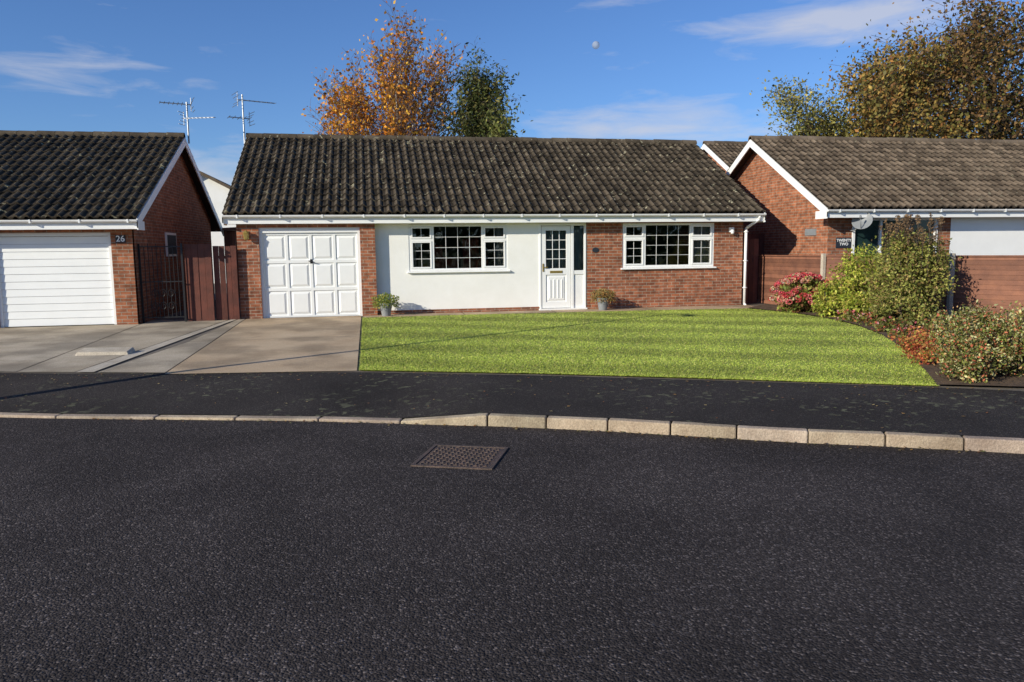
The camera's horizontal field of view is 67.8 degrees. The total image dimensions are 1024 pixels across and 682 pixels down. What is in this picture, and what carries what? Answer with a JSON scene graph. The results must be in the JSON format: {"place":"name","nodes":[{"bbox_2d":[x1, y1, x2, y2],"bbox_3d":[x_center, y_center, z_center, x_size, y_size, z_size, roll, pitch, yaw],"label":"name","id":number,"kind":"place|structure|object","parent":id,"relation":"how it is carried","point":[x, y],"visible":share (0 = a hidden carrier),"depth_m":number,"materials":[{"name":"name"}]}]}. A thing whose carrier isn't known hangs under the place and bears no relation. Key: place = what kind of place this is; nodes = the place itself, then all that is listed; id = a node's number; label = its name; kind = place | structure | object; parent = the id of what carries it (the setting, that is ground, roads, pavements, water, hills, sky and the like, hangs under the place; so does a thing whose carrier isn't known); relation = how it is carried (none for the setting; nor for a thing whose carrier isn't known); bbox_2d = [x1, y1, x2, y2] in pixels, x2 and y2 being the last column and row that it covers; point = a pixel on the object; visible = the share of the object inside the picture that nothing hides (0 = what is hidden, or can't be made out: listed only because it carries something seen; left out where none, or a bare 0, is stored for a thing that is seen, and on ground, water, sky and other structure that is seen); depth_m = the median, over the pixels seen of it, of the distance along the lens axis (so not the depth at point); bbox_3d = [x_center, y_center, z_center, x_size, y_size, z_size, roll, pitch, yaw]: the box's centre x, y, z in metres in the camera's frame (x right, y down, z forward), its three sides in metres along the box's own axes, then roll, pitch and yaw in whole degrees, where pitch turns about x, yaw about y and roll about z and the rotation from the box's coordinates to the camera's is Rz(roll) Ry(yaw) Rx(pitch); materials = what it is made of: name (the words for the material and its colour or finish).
{"place":"outdoors","nodes":[
{"label":"outdoors","id":0,"kind":"place"},
{"bbox_2d":[0,316,360,373],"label":"driveway","id":1,"kind":"structure","parent":0,"point":[329,347],"depth_m":13.09,"materials":[{"name":"concrete"}]},
{"bbox_2d":[75,347,135,355],"bbox_3d":[-6.572,0.169,12.323,0.893,0.100,0.330,-1,7,-1],"label":"concrete block","id":2,"kind":"object","parent":1,"relation":"on","point":[108,351],"depth_m":12.22,"materials":[{"name":"white concrete"}]},
{"bbox_2d":[184,244,214,320],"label":"side gate","id":3,"kind":"structure","parent":1,"relation":"on","point":[202,274],"depth_m":17.11,"materials":[{"name":"brown wood"}]},
{"bbox_2d":[212,246,239,319],"bbox_3d":[-6.492,-1.310,17.326,0.502,1.698,0.079,-3,7,-15],"label":"wooden fence","id":4,"kind":"object","parent":1,"relation":"on","point":[222,277],"visible":0.89,"depth_m":17.29,"materials":[{"name":"brown wood"}]},
{"bbox_2d":[216,227,239,297],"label":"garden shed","id":5,"kind":"structure","parent":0,"point":[230,236],"depth_m":25.48,"materials":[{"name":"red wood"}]},
{"bbox_2d":[9,412,963,437],"bbox_3d":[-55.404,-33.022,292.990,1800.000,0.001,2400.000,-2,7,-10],"label":"ground","id":6,"kind":"structure","parent":0,"point":[331,416],"depth_m":8.71,"materials":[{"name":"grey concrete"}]},
{"bbox_2d":[811,17,1014,138],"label":"oak tree","id":7,"kind":"object","parent":6,"relation":"on","point":[879,94],"visible":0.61,"depth_m":42.35,"materials":[{"name":"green plant"}]},
{"bbox_2d":[852,0,1023,139],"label":"oak tree","id":8,"kind":"object","parent":6,"relation":"on","point":[976,64],"visible":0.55,"depth_m":42.38,"materials":[{"name":"brown plant"}]},
{"bbox_2d":[0,417,1023,681],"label":"road","id":9,"kind":"structure","parent":0,"point":[214,551],"depth_m":4.48,"materials":[{"name":"black asphalt"}]},
{"bbox_2d":[410,444,508,469],"bbox_3d":[-0.440,1.015,6.650,0.699,0.033,0.694,1,7,11],"label":"manhole cover","id":10,"kind":"object","parent":9,"relation":"on","point":[462,457],"visible":0.99,"depth_m":6.61,"materials":[{"name":"metal"}]},
{"bbox_2d":[2,327,1009,453],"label":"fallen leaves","id":11,"kind":"object","parent":9,"relation":"on","point":[535,394],"visible":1,"depth_m":8.35,"materials":[{"name":"brown plant"}]},
{"bbox_2d":[0,412,1023,453],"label":"kerb","id":12,"kind":"structure","parent":9,"relation":"on","point":[918,440],"depth_m":7.36,"materials":[{"name":"concrete"}]},
{"bbox_2d":[0,372,1023,437],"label":"pavement","id":13,"kind":"structure","parent":0,"point":[938,410],"depth_m":8.67,"materials":[{"name":"black asphalt"}]},
{"bbox_2d":[0,283,1023,390],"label":"yard ground","id":14,"kind":"structure","parent":0,"point":[195,336],"depth_m":10.66,"materials":[{"name":"grey concrete"}]},
{"bbox_2d":[0,130,223,327],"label":"bungalow","id":15,"kind":"object","parent":14,"relation":"on","point":[83,214],"visible":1,"depth_m":16.71,"materials":[{"name":"tile"}]},
{"bbox_2d":[0,232,116,327],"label":"garage door","id":16,"kind":"structure","parent":15,"relation":"in","point":[35,253],"depth_m":16.29,"materials":[{"name":"paint"}]},
{"bbox_2d":[137,243,186,322],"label":"iron gate","id":17,"kind":"structure","parent":15,"relation":"attached to","point":[158,281],"depth_m":16.87,"materials":[{"name":"black metal"}]},
{"bbox_2d":[165,232,177,256],"bbox_3d":[-8.756,-2.474,19.567,0.060,0.600,1.000,-2,7,-10],"label":"side window frame","id":18,"kind":"structure","parent":15,"relation":"in","point":[166,233],"depth_m":19.12,"materials":[{"name":"white plastic"}]},
{"bbox_2d":[167,235,176,253],"bbox_3d":[-8.723,-2.475,19.573,0.003,0.480,0.880,-2,7,-10],"label":"side window glass","id":19,"kind":"structure","parent":15,"relation":"in","point":[171,239],"depth_m":19.51,"materials":[{"name":"glass"}]},
{"bbox_2d":[159,98,215,143],"bbox_3d":[-8.632,-5.898,20.378,1.411,1.200,0.567,-2,7,-10],"label":"tv aerial","id":20,"kind":"object","parent":15,"relation":"attached to","point":[187,118],"visible":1,"depth_m":20.37,"materials":[{"name":"metal"}]},
{"bbox_2d":[199,171,235,282],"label":"house","id":21,"kind":"structure","parent":14,"relation":"on","point":[218,190],"depth_m":37.45,"materials":[{"name":"white paint"}]},
{"bbox_2d":[301,39,402,135],"bbox_3d":[-7.647,-8.705,37.781,4.971,11.998,6.019,-6,9,-37],"label":"birch tree","id":22,"kind":"object","parent":14,"relation":"on","point":[350,100],"visible":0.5,"depth_m":36.84,"materials":[{"name":"orange plant"}]},
{"bbox_2d":[344,0,468,135],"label":"birch tree","id":23,"kind":"object","parent":14,"relation":"on","point":[400,113],"visible":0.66,"depth_m":35.69,"materials":[{"name":"orange plant"}]},
{"bbox_2d":[429,38,532,136],"bbox_3d":[-1.563,-8.426,36.164,4.844,11.729,4.347,-2,7,-10],"label":"weeping tree","id":24,"kind":"object","parent":14,"relation":"on","point":[483,92],"visible":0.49,"depth_m":35.37,"materials":[{"name":"green plant"}]},
{"bbox_2d":[222,133,765,318],"bbox_3d":[-0.810,-3.497,22.486,13.194,4.946,8.830,-2,7,-10],"label":"bungalow","id":25,"kind":"object","parent":14,"relation":"on","point":[327,225],"visible":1,"depth_m":19.09,"materials":[{"name":"tile"}]},
{"bbox_2d":[228,91,274,142],"bbox_3d":[-7.146,-6.079,20.978,1.289,1.380,0.600,-5,8,-35],"label":"tv aerial","id":26,"kind":"object","parent":25,"relation":"attached to","point":[242,100],"visible":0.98,"depth_m":20.82,"materials":[{"name":"metal"}]},
{"bbox_2d":[259,227,362,317],"bbox_3d":[-4.687,-1.596,17.838,2.270,2.100,0.102,-2,7,-10],"label":"garage door","id":27,"kind":"structure","parent":25,"relation":"in","point":[292,286],"depth_m":17.82,"materials":[{"name":"paint"}]},
{"bbox_2d":[407,224,509,272],"bbox_3d":[-1.291,-2.249,18.501,2.510,1.160,0.150,-2,7,-10],"label":"lounge window frame","id":28,"kind":"structure","parent":25,"relation":"in","point":[484,268],"depth_m":18.50,"materials":[{"name":"white plastic"}]},
{"bbox_2d":[539,223,586,310],"bbox_3d":[1.265,-1.844,19.033,1.240,2.150,0.150,-2,7,-10],"label":"front door","id":29,"kind":"structure","parent":25,"relation":"in","point":[566,290],"depth_m":19.04,"materials":[{"name":"white plastic"}]},
{"bbox_2d":[621,223,715,269],"bbox_3d":[4.006,-2.429,19.483,2.570,1.160,0.150,-2,7,-10],"label":"bedroom window frame","id":30,"kind":"structure","parent":25,"relation":"in","point":[642,237],"depth_m":19.49,"materials":[{"name":"white plastic"}]},
{"bbox_2d":[471,94,524,136],"bbox_3d":[-0.517,-6.355,32.916,3.406,8.319,2.986,-2,7,-10],"label":"ash tree","id":31,"kind":"object","parent":14,"relation":"on","point":[503,128],"visible":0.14,"depth_m":32.20,"materials":[{"name":"green plant"}]},
{"bbox_2d":[701,141,747,172],"bbox_3d":[14.097,-5.448,32.760,12.624,6.006,8.109,-2,7,-10],"label":"bungalow","id":32,"kind":"object","parent":14,"relation":"on","point":[723,155],"visible":0.06,"depth_m":30.74,"materials":[{"name":"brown tile"}]},
{"bbox_2d":[741,239,758,302],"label":"side gate","id":33,"kind":"structure","parent":14,"relation":"on","point":[752,270],"depth_m":20.66,"materials":[{"name":"brown wood"}]},
{"bbox_2d":[749,70,914,137],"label":"ash tree","id":34,"kind":"object","parent":14,"relation":"on","point":[824,126],"visible":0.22,"depth_m":44.90,"materials":[{"name":"green plant"}]},
{"bbox_2d":[726,135,1023,254],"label":"bungalow","id":35,"kind":"object","parent":14,"relation":"on","point":[812,195],"visible":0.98,"depth_m":20.39,"materials":[{"name":"orange brick"},{"name":"brown tile"},{"name":"white upvc"}]},
{"bbox_2d":[743,233,763,298],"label":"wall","id":36,"kind":"structure","parent":35,"relation":"attached to","point":[760,237],"depth_m":22.12,"materials":[{"name":"brown wood"}]},
{"bbox_2d":[849,213,872,230],"bbox_3d":[8.593,-2.961,18.884,0.384,0.465,0.630,-2,7,-10],"label":"satellite dish","id":37,"kind":"object","parent":35,"relation":"attached to","point":[860,222],"visible":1,"depth_m":18.76,"materials":[{"name":"white metal"}]},
{"bbox_2d":[851,217,1023,254],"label":"white window frame","id":38,"kind":"structure","parent":35,"relation":"in","point":[971,235],"depth_m":19.94,"materials":[{"name":"plastic"}]},
{"bbox_2d":[749,304,1023,385],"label":"flower bed soil","id":39,"kind":"structure","parent":14,"relation":"on","point":[931,369],"depth_m":9.34,"materials":[{"name":"brown soil"}]},
{"bbox_2d":[768,269,834,313],"bbox_3d":[6.804,-1.110,17.773,1.663,1.118,1.483,-2,7,-10],"label":"hydrangea","id":40,"kind":"object","parent":39,"relation":"on","point":[794,287],"visible":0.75,"depth_m":17.50,"materials":[{"name":"pink plant"}]},
{"bbox_2d":[808,241,885,320],"bbox_3d":[7.391,-1.263,16.360,1.790,1.757,1.911,-2,7,-10],"label":"flowering shrub","id":41,"kind":"object","parent":39,"relation":"on","point":[845,296],"visible":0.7,"depth_m":16.35,"materials":[{"name":"green plant"}]},
{"bbox_2d":[834,304,972,344],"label":"border plants","id":42,"kind":"object","parent":39,"relation":"on","point":[897,326],"visible":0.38,"depth_m":13.80,"materials":[{"name":"red plant"}]},
{"bbox_2d":[852,212,962,327],"bbox_3d":[7.780,-1.369,14.985,2.137,2.280,1.949,-2,7,-10],"label":"garden bush","id":43,"kind":"object","parent":39,"relation":"on","point":[907,299],"visible":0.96,"depth_m":14.78,"materials":[{"name":"green plant"}]},
{"bbox_2d":[887,325,946,366],"bbox_3d":[5.959,0.050,11.051,0.716,0.439,2.230,2,7,17],"label":"red leaf shrub","id":44,"kind":"object","parent":39,"relation":"on","point":[917,343],"visible":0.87,"depth_m":10.75,"materials":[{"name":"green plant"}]},
{"bbox_2d":[919,297,1023,383],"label":"variegated bush","id":45,"kind":"object","parent":39,"relation":"on","point":[968,356],"visible":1,"depth_m":9.13,"materials":[{"name":"green plant"}]},
{"bbox_2d":[758,253,1023,320],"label":"wooden fence","id":46,"kind":"object","parent":14,"relation":"on","point":[992,279],"visible":0.45,"depth_m":15.79,"materials":[{"name":"red wood"}]},
{"bbox_2d":[0,0,1023,184],"label":"sky","id":47,"kind":"structure","parent":0,"point":[592,69],"materials":[{"name":"blue"}]},
{"bbox_2d":[363,305,752,316],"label":"garden path","id":48,"kind":"structure","parent":0,"point":[613,309],"depth_m":18.78,"materials":[{"name":"concrete"}]},
{"bbox_2d":[372,292,399,315],"bbox_3d":[-2.965,-0.877,17.903,0.668,0.569,0.548,-2,7,-10],"label":"flower pot","id":49,"kind":"object","parent":48,"relation":"on","point":[386,307],"visible":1,"depth_m":17.82,"materials":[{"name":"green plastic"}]},
{"bbox_2d":[590,288,615,309],"bbox_3d":[2.247,-1.051,18.867,0.676,0.562,0.539,-2,7,-10],"label":"flower pot","id":50,"kind":"object","parent":48,"relation":"on","point":[602,299],"visible":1,"depth_m":18.79,"materials":[{"name":"grey plastic"}]},
{"bbox_2d":[359,308,938,385],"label":"lawn","id":51,"kind":"structure","parent":0,"point":[753,344],"depth_m":12.37,"materials":[{"name":"green plant"}]}
]}

